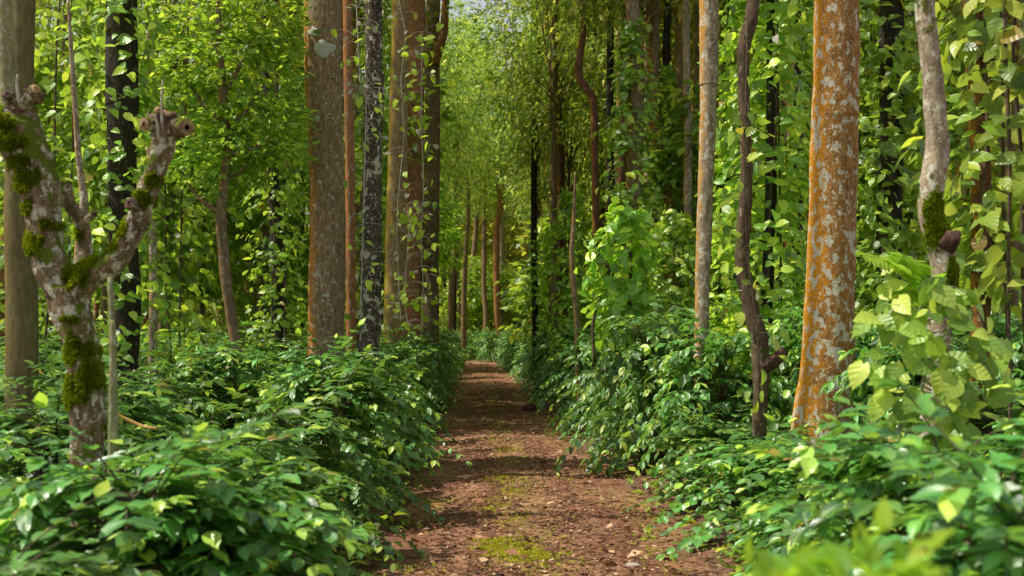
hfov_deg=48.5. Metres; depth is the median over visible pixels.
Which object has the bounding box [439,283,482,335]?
understory tree
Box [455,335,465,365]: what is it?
coffee bush
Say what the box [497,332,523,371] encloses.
coffee bush
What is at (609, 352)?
coffee bush
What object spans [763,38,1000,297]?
understory tree
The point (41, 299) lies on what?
pepper vine
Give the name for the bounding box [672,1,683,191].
slender tree
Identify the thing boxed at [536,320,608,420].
coffee bush
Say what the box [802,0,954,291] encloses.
background tree
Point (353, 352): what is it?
coffee bush
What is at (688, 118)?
slender tree
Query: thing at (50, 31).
background tree
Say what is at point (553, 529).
path weeds
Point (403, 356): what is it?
coffee bush
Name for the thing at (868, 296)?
coffee bush
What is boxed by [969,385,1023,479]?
coffee bush
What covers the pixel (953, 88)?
pepper vine
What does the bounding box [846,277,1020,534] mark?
pepper vine
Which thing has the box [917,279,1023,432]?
coffee bush
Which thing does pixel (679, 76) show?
slender tree
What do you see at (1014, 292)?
slender tree
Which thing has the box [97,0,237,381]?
pepper vine
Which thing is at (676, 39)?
slender tree
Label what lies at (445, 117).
understory tree
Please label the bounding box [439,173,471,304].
background tree
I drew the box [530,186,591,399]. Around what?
pepper vine
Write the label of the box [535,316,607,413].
coffee bush
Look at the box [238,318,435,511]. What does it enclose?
coffee bush
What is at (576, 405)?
coffee bush
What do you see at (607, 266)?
slender tree
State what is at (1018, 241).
understory tree
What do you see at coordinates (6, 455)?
coffee bush
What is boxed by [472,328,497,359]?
coffee bush
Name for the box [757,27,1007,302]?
understory tree
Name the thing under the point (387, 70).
background tree
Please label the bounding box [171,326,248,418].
coffee bush
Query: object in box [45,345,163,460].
coffee bush
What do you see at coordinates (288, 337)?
coffee bush
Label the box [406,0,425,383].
silver oak
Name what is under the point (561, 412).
coffee bush
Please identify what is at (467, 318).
understory tree
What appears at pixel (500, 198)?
slender tree
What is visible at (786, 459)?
fallen branch
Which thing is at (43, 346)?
coffee bush
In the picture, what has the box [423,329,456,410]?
coffee bush
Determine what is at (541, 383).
coffee bush
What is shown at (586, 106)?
slender tree
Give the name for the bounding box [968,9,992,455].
support tree
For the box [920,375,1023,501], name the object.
coffee bush
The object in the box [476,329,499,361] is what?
coffee bush
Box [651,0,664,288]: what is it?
slender tree
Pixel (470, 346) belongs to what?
coffee bush
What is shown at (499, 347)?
coffee bush
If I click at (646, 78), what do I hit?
slender tree
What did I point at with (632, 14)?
background tree
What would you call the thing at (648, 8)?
background tree
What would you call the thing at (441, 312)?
understory tree
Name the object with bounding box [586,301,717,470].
coffee bush
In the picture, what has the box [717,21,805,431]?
creeper
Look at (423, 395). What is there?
coffee bush
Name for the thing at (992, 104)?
pepper vine
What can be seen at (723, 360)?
coffee bush
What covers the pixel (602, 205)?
understory tree
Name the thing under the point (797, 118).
pepper vine
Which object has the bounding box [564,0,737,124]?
slender tree
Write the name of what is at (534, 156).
slender tree
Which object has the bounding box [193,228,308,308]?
understory tree
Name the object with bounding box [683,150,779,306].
understory tree
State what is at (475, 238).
background tree
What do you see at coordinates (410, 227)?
creeper
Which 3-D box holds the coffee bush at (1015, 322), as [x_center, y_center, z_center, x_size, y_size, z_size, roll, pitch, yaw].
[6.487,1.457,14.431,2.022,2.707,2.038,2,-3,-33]
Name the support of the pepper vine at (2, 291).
attached to the background tree at (2, 315)
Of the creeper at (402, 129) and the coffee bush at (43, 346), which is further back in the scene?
the creeper at (402, 129)
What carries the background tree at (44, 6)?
on the ground at (699, 518)
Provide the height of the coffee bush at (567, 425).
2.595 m
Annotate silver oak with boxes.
[4,0,38,482]
[304,0,345,366]
[343,0,355,356]
[358,0,383,386]
[383,0,408,374]
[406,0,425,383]
[421,0,448,393]
[693,0,718,471]
[784,0,859,488]
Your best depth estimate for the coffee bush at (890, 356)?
9.84 m
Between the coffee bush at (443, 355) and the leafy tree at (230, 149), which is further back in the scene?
the coffee bush at (443, 355)
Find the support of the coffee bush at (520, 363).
on the ground at (699, 518)
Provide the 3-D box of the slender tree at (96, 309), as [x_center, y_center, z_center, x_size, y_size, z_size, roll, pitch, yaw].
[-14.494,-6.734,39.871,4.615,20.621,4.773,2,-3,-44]
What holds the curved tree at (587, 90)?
on the ground at (699, 518)
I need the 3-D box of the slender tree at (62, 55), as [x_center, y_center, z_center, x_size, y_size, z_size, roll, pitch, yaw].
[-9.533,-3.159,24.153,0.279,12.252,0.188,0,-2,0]
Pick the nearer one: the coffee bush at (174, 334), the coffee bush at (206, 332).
the coffee bush at (174, 334)
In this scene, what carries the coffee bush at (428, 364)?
on the ground at (699, 518)
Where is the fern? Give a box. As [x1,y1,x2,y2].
[854,249,946,308]
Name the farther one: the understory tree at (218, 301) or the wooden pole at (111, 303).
the understory tree at (218, 301)
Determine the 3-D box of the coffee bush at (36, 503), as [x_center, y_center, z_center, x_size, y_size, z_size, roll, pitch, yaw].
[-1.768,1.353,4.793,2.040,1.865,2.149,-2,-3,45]
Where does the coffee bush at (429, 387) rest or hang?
on the ground at (699, 518)
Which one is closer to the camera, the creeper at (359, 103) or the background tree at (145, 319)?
the creeper at (359, 103)
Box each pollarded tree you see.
[0,0,194,561]
[914,0,961,532]
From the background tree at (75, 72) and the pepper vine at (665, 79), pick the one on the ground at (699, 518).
the background tree at (75, 72)
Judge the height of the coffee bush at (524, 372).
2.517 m
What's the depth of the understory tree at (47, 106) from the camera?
21.99 m
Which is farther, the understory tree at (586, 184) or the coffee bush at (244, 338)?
the understory tree at (586, 184)
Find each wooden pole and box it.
[107,277,114,476]
[110,320,119,501]
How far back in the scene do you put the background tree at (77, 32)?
35.40 m
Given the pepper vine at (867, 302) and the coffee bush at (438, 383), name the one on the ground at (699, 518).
the coffee bush at (438, 383)
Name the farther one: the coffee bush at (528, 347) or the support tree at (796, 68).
the coffee bush at (528, 347)
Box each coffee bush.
[0,303,126,471]
[0,321,50,395]
[0,328,62,391]
[0,336,4,364]
[0,338,208,526]
[0,350,61,526]
[0,375,159,559]
[0,392,361,575]
[0,430,70,574]
[0,479,161,575]
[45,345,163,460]
[59,336,186,394]
[64,391,370,575]
[69,348,248,474]
[74,446,381,575]
[75,438,376,575]
[107,320,191,386]
[140,331,209,417]
[142,327,195,385]
[150,320,316,486]
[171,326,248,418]
[175,320,299,431]
[184,324,227,342]
[185,324,241,358]
[196,373,425,572]
[201,331,306,420]
[223,328,261,351]
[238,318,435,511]
[247,327,453,527]
[247,329,307,410]
[250,316,306,350]
[271,319,472,487]
[292,331,357,351]
[306,322,447,467]
[344,335,424,459]
[346,325,456,443]
[356,326,447,421]
[379,333,444,430]
[380,337,433,436]
[406,323,447,412]
[421,331,457,413]
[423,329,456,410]
[424,353,457,403]
[439,326,463,384]
[439,327,455,391]
[439,327,466,381]
[439,336,456,398]
[439,339,464,392]
[439,346,459,399]
[442,333,468,367]
[443,328,464,363]
[443,333,468,372]
[445,328,462,371]
[447,333,459,379]
[454,326,476,360]
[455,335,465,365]
[457,334,478,357]
[458,330,479,358]
[471,326,494,358]
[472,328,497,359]
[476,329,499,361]
[491,328,511,357]
[491,330,508,361]
[494,336,506,357]
[496,329,512,366]
[497,329,515,367]
[497,330,513,363]
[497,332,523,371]
[502,332,522,368]
[503,333,516,364]
[505,328,547,391]
[508,330,540,380]
[508,332,531,375]
[508,337,522,371]
[510,330,531,377]
[512,330,540,382]
[517,331,546,383]
[517,337,539,385]
[519,331,549,394]
[521,319,561,396]
[524,322,567,402]
[525,338,550,383]
[527,312,587,412]
[528,316,590,406]
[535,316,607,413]
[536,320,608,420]
[539,321,624,435]
[548,311,684,454]
[548,328,605,427]
[551,319,622,442]
[552,257,737,477]
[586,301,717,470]
[593,275,795,502]
[620,399,816,514]
[646,418,834,558]
[655,414,879,575]
[668,301,723,391]
[669,301,729,414]
[709,315,786,422]
[710,289,803,432]
[721,261,873,437]
[741,375,1023,572]
[742,280,885,496]
[749,393,1023,575]
[763,427,963,555]
[819,300,1014,498]
[855,294,916,396]
[880,349,1023,531]
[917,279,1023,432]
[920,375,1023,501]
[958,458,1023,560]
[962,286,1023,451]
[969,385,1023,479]
[991,289,1014,330]
[992,307,1022,406]
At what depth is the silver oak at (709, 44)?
13.51 m
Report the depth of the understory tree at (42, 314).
33.90 m
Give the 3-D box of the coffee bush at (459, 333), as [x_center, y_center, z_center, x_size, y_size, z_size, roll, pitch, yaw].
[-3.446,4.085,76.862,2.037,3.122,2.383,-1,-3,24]
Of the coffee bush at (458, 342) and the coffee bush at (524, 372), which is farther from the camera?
the coffee bush at (458, 342)
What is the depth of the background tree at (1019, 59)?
24.24 m
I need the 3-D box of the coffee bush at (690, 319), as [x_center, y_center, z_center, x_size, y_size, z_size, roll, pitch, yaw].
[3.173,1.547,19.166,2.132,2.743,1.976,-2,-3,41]
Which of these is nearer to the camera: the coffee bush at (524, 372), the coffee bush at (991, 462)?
the coffee bush at (991, 462)
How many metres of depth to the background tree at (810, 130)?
23.29 m
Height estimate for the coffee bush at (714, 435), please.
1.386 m
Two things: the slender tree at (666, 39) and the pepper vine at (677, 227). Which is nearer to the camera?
the pepper vine at (677, 227)
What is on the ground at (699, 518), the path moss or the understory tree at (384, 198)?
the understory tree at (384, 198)
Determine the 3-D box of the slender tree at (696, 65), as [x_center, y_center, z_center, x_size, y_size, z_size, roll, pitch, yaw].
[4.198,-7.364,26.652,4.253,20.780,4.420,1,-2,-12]
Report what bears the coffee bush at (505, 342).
on the ground at (699, 518)
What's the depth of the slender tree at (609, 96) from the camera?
25.32 m
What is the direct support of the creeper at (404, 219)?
attached to the silver oak at (395, 137)
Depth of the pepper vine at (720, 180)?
17.00 m
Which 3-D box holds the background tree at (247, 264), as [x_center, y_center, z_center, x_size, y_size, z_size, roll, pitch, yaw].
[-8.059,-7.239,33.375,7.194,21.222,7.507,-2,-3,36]
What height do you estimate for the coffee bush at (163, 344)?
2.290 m
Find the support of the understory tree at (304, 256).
on the ground at (699, 518)
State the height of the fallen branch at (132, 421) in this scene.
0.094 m
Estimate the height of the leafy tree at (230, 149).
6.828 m
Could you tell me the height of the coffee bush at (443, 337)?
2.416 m
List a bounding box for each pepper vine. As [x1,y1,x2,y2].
[0,0,146,374]
[0,69,61,350]
[38,217,72,333]
[54,0,191,363]
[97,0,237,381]
[185,215,218,334]
[208,271,226,335]
[233,161,304,347]
[235,118,309,368]
[342,105,384,342]
[381,226,385,330]
[516,230,565,353]
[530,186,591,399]
[574,196,676,438]
[581,17,671,378]
[642,63,697,305]
[642,204,722,391]
[659,115,716,289]
[689,0,813,429]
[709,80,765,363]
[749,0,814,374]
[799,68,811,286]
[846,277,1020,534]
[855,0,951,338]
[855,213,873,309]
[895,0,1023,435]
[922,60,1000,316]
[935,0,1023,434]
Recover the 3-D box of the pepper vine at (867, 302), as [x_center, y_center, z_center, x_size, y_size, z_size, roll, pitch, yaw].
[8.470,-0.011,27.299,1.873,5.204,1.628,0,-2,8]
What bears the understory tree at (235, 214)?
on the ground at (699, 518)
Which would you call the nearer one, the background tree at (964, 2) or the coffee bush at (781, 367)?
the coffee bush at (781, 367)
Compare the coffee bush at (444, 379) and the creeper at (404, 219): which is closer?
the creeper at (404, 219)
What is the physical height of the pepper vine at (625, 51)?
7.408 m
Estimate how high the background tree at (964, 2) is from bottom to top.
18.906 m
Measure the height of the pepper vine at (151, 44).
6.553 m
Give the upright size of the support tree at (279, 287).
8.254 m
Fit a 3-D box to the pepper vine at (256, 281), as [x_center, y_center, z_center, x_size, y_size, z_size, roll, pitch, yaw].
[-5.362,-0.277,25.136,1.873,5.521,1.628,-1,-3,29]
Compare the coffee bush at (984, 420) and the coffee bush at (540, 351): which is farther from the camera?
the coffee bush at (540, 351)
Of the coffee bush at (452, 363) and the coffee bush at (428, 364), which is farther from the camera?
the coffee bush at (452, 363)
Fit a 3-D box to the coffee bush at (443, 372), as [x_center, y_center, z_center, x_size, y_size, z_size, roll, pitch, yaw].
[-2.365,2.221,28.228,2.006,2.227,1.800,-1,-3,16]
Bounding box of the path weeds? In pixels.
[377,382,707,575]
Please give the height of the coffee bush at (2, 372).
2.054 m
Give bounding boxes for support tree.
[105,0,141,388]
[260,3,287,358]
[733,140,740,322]
[760,0,776,410]
[791,11,801,319]
[870,0,904,442]
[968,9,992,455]
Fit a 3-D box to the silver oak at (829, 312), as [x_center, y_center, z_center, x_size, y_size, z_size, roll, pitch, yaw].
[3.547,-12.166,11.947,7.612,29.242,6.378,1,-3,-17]
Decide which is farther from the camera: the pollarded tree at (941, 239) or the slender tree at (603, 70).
the slender tree at (603, 70)
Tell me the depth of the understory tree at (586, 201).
43.95 m
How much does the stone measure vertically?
0.044 m
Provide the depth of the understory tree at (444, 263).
58.20 m
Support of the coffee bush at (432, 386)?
on the ground at (699, 518)
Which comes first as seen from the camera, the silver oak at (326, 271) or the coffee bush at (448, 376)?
the silver oak at (326, 271)
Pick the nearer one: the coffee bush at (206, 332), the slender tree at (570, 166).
the coffee bush at (206, 332)
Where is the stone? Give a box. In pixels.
[626,562,639,567]
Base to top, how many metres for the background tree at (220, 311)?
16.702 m
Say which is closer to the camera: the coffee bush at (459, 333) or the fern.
the fern
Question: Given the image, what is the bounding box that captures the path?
[368,362,728,575]
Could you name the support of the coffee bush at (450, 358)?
on the ground at (699, 518)
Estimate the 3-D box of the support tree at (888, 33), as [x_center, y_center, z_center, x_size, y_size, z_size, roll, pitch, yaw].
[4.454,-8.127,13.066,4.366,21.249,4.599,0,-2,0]
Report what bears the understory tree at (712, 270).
on the ground at (699, 518)
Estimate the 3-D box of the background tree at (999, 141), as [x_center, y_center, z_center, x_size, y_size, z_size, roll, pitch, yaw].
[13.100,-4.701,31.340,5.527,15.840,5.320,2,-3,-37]
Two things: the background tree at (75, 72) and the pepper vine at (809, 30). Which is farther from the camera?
the background tree at (75, 72)
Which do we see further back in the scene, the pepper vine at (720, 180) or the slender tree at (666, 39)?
the slender tree at (666, 39)
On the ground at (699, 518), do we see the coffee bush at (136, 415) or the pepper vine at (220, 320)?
the coffee bush at (136, 415)
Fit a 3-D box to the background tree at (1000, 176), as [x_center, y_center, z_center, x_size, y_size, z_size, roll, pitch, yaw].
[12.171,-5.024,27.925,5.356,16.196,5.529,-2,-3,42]
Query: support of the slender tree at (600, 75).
on the ground at (699, 518)
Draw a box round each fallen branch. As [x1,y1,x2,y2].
[118,414,159,428]
[783,457,844,461]
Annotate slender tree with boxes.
[56,0,69,344]
[67,0,88,263]
[85,18,99,334]
[155,0,165,330]
[229,3,363,337]
[253,0,454,342]
[442,0,606,392]
[451,33,511,333]
[459,0,616,365]
[469,100,519,350]
[490,28,527,330]
[494,0,606,323]
[496,84,530,329]
[508,89,530,265]
[509,0,549,181]
[510,4,560,78]
[516,16,566,57]
[527,1,691,161]
[537,76,547,328]
[539,2,546,295]
[544,1,563,320]
[551,0,737,116]
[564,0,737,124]
[569,172,582,430]
[599,81,605,316]
[604,8,608,275]
[606,2,614,276]
[614,2,621,184]
[617,2,626,288]
[644,15,654,288]
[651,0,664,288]
[662,0,671,189]
[671,0,679,203]
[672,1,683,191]
[675,2,683,287]
[682,0,692,307]
[691,0,699,201]
[777,31,784,294]
[784,33,793,284]
[990,58,997,244]
[1007,12,1018,318]
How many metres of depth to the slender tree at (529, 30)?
61.03 m
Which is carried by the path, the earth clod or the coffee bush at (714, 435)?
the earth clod
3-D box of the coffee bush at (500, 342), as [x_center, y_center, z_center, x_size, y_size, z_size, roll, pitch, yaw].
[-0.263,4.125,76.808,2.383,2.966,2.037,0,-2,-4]
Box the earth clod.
[522,403,536,411]
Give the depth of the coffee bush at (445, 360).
32.78 m
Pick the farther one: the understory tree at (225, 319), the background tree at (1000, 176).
the understory tree at (225, 319)
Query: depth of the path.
11.20 m
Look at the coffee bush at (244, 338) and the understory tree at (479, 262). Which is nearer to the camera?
the coffee bush at (244, 338)
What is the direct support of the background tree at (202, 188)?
on the ground at (699, 518)
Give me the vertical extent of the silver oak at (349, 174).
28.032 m
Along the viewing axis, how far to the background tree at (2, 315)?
20.78 m
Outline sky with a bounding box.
[38,0,943,250]
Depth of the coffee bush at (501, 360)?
61.62 m
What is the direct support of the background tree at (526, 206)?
on the ground at (699, 518)
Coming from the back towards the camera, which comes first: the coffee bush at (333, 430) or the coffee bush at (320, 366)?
the coffee bush at (320, 366)
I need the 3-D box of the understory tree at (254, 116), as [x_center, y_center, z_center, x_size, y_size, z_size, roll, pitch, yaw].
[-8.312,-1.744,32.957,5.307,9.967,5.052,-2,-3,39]
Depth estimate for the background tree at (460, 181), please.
63.85 m
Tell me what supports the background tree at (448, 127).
on the ground at (699, 518)
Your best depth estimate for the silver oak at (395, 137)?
19.97 m
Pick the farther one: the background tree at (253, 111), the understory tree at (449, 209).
the understory tree at (449, 209)
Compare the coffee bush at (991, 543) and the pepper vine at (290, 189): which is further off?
the pepper vine at (290, 189)
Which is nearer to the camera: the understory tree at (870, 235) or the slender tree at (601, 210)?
the understory tree at (870, 235)
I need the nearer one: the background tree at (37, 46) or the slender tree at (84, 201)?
the slender tree at (84, 201)
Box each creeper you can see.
[322,0,410,320]
[381,1,435,330]
[388,200,440,339]
[390,22,448,335]
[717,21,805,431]
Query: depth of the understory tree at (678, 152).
23.86 m
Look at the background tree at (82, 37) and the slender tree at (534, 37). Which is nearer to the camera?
the background tree at (82, 37)
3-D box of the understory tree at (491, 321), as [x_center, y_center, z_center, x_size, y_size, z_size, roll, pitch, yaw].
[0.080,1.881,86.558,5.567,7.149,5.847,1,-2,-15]
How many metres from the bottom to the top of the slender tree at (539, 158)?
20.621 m
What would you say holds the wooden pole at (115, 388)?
on the ground at (699, 518)
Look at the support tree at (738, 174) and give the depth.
17.03 m
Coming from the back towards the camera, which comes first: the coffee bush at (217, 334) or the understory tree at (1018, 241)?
the understory tree at (1018, 241)
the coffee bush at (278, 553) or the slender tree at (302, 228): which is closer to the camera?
the coffee bush at (278, 553)
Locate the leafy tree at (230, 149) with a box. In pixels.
[138,0,328,421]
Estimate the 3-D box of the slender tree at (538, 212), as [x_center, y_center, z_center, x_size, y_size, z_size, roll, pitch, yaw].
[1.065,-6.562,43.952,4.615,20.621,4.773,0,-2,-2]
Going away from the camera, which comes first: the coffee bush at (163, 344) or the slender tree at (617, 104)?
the coffee bush at (163, 344)
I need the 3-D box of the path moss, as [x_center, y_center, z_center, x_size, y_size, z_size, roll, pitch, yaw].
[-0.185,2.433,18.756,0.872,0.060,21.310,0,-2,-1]
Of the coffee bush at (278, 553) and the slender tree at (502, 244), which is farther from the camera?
the slender tree at (502, 244)
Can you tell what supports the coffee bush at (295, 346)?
on the ground at (699, 518)
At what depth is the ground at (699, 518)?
10.90 m
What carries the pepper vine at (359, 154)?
on the ground at (699, 518)
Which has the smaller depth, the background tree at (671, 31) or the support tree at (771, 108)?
the support tree at (771, 108)
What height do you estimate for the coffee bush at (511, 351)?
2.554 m
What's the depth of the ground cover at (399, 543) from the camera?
9.89 m
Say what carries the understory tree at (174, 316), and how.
on the ground at (699, 518)
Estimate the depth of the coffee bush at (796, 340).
11.70 m
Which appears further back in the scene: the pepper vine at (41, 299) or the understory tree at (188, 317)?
the understory tree at (188, 317)
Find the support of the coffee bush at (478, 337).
on the ground at (699, 518)
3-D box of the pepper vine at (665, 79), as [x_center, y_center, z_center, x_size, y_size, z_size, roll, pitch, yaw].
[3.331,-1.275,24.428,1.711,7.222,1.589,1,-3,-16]
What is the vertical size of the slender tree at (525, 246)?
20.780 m
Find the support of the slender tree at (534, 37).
on the ground at (699, 518)
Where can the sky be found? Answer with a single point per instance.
(482, 3)
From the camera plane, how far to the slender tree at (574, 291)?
19.99 m
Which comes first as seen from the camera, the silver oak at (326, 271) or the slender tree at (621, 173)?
the silver oak at (326, 271)
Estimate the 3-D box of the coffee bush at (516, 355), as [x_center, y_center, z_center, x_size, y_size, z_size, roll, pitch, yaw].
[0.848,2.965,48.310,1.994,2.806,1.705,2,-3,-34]
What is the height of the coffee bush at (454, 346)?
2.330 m
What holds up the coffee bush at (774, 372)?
on the ground at (699, 518)
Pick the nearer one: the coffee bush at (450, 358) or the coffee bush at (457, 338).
the coffee bush at (450, 358)
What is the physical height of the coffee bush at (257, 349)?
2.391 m
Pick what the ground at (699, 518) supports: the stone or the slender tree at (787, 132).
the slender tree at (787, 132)
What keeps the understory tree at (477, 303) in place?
on the ground at (699, 518)
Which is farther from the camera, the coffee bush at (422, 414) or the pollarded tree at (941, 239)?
the coffee bush at (422, 414)
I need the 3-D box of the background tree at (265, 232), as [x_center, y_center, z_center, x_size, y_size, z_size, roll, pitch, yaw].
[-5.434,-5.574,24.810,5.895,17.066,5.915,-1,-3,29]
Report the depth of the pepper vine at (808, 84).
23.55 m
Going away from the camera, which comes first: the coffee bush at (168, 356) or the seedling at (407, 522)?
the seedling at (407, 522)
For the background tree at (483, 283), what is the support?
on the ground at (699, 518)
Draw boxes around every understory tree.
[0,1,218,333]
[39,301,45,331]
[47,60,296,337]
[80,51,309,332]
[99,303,196,333]
[170,296,213,333]
[177,59,295,337]
[179,257,212,301]
[189,114,429,324]
[191,308,244,336]
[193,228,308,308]
[209,260,307,328]
[259,28,444,330]
[304,57,468,225]
[304,190,386,239]
[405,183,473,261]
[405,212,466,281]
[438,286,481,338]
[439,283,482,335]
[439,296,482,332]
[442,255,514,343]
[459,249,515,313]
[481,266,547,334]
[494,207,601,344]
[504,265,546,329]
[542,162,599,269]
[569,174,660,310]
[570,70,717,219]
[589,90,764,232]
[626,188,874,318]
[641,41,869,284]
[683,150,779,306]
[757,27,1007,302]
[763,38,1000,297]
[956,137,1019,250]
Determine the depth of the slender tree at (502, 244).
86.02 m
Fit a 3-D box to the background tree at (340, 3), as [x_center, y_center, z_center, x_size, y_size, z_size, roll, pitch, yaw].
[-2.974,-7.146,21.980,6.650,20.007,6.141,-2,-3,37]
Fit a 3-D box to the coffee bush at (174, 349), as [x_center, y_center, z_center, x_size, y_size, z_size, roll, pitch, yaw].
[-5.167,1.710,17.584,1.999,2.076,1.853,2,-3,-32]
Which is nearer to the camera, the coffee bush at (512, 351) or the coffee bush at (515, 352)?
the coffee bush at (515, 352)
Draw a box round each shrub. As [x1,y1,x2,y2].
[737,535,827,575]
[765,497,956,575]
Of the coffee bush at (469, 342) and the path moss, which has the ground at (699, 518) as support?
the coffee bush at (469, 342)
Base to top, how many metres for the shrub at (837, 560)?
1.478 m
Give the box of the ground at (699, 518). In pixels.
[1,317,819,575]
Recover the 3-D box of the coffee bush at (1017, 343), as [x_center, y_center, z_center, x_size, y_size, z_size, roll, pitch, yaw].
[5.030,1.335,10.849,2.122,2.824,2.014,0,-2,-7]
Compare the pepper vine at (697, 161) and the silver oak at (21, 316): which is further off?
the pepper vine at (697, 161)
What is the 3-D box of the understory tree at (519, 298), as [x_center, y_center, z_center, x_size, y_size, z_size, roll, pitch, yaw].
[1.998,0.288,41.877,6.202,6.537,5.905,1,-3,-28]
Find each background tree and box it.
[0,205,4,346]
[35,0,84,18]
[35,0,105,333]
[35,0,195,121]
[35,2,73,119]
[41,12,96,159]
[45,2,149,130]
[75,0,212,335]
[77,0,270,333]
[154,12,209,328]
[174,1,282,328]
[175,0,304,335]
[177,0,304,338]
[179,2,255,331]
[185,135,244,325]
[279,0,437,101]
[338,0,345,335]
[361,1,391,157]
[361,144,388,329]
[383,0,490,289]
[424,82,478,240]
[439,0,511,332]
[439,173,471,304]
[441,19,510,361]
[443,17,504,334]
[446,6,516,356]
[448,10,525,358]
[486,38,588,228]
[489,134,545,248]
[498,95,582,320]
[521,0,727,285]
[521,124,590,239]
[549,23,605,205]
[560,0,766,77]
[570,60,625,196]
[625,0,645,271]
[691,0,765,292]
[721,0,765,64]
[751,1,914,74]
[760,0,907,238]
[801,0,952,109]
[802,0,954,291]
[868,8,960,197]
[916,1,1020,286]
[936,0,1023,108]
[939,0,1023,329]
[939,2,1023,176]
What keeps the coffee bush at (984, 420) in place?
on the ground at (699, 518)
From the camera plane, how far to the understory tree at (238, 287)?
38.00 m
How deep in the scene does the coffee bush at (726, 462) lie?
9.08 m
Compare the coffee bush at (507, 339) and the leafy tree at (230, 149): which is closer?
the leafy tree at (230, 149)
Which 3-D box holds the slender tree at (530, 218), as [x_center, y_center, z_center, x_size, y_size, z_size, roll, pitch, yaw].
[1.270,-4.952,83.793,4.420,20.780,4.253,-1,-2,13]
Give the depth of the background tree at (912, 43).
37.58 m
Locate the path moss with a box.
[459,401,572,566]
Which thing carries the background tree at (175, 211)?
on the ground at (699, 518)
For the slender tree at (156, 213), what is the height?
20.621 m
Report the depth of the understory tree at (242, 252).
26.13 m
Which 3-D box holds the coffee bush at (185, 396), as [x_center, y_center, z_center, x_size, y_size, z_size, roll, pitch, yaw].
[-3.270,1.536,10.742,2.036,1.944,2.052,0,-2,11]
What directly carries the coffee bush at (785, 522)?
on the ground at (699, 518)
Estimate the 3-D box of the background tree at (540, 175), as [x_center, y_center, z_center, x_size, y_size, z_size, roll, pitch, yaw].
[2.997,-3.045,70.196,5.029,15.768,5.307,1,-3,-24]
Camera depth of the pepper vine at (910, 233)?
12.29 m
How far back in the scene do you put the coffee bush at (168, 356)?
15.06 m
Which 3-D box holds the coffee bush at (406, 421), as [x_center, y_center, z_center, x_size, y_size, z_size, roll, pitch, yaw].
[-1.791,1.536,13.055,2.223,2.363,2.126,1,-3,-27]
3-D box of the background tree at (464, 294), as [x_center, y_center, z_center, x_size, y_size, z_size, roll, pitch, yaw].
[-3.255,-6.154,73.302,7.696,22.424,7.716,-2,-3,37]
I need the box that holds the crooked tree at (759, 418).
[735,0,787,491]
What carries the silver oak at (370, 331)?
on the ground at (699, 518)
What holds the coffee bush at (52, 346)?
on the ground at (699, 518)
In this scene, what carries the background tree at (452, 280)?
on the ground at (699, 518)
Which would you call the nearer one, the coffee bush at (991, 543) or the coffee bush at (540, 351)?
the coffee bush at (991, 543)
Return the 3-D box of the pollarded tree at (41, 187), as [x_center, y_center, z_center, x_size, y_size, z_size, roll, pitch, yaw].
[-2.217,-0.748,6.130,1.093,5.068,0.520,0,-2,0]
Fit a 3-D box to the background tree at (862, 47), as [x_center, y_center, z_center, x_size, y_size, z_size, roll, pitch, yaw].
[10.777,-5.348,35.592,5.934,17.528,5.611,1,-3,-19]
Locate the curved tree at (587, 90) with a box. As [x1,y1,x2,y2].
[524,0,649,318]
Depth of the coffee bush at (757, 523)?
7.67 m
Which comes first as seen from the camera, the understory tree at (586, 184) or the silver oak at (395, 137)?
the silver oak at (395, 137)
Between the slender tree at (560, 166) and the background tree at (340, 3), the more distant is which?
the slender tree at (560, 166)
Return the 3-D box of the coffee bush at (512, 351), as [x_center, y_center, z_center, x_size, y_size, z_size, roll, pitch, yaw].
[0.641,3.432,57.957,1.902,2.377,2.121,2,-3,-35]
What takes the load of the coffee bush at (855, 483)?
on the ground at (699, 518)
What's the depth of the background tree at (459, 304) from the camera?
84.08 m
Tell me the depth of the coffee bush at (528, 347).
37.30 m
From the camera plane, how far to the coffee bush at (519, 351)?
46.39 m
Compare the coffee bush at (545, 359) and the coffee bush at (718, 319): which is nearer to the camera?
the coffee bush at (718, 319)
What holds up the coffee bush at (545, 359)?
on the ground at (699, 518)
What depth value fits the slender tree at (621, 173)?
24.39 m
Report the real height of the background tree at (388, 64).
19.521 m
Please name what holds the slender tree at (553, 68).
on the ground at (699, 518)
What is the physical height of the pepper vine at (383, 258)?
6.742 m
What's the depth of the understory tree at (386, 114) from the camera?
23.58 m
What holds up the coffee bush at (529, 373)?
on the ground at (699, 518)
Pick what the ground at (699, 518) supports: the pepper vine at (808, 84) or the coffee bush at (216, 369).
the coffee bush at (216, 369)
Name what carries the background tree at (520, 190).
on the ground at (699, 518)
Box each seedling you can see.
[399,518,412,526]
[640,527,659,540]
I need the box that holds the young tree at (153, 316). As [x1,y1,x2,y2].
[146,30,157,383]
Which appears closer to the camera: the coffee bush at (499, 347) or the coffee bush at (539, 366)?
the coffee bush at (539, 366)
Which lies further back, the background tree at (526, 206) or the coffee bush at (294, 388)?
the background tree at (526, 206)
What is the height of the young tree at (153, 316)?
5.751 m
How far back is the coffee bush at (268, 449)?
6.92 m
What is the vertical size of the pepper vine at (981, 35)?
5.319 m
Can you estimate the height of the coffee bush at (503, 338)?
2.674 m
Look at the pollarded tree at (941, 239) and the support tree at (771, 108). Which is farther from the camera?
the support tree at (771, 108)
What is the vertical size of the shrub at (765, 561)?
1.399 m
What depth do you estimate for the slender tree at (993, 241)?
28.20 m
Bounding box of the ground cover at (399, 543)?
[16,380,768,575]
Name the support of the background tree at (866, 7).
on the ground at (699, 518)
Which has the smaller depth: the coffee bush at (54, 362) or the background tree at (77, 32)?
the coffee bush at (54, 362)
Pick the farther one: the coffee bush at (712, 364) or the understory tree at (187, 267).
the understory tree at (187, 267)

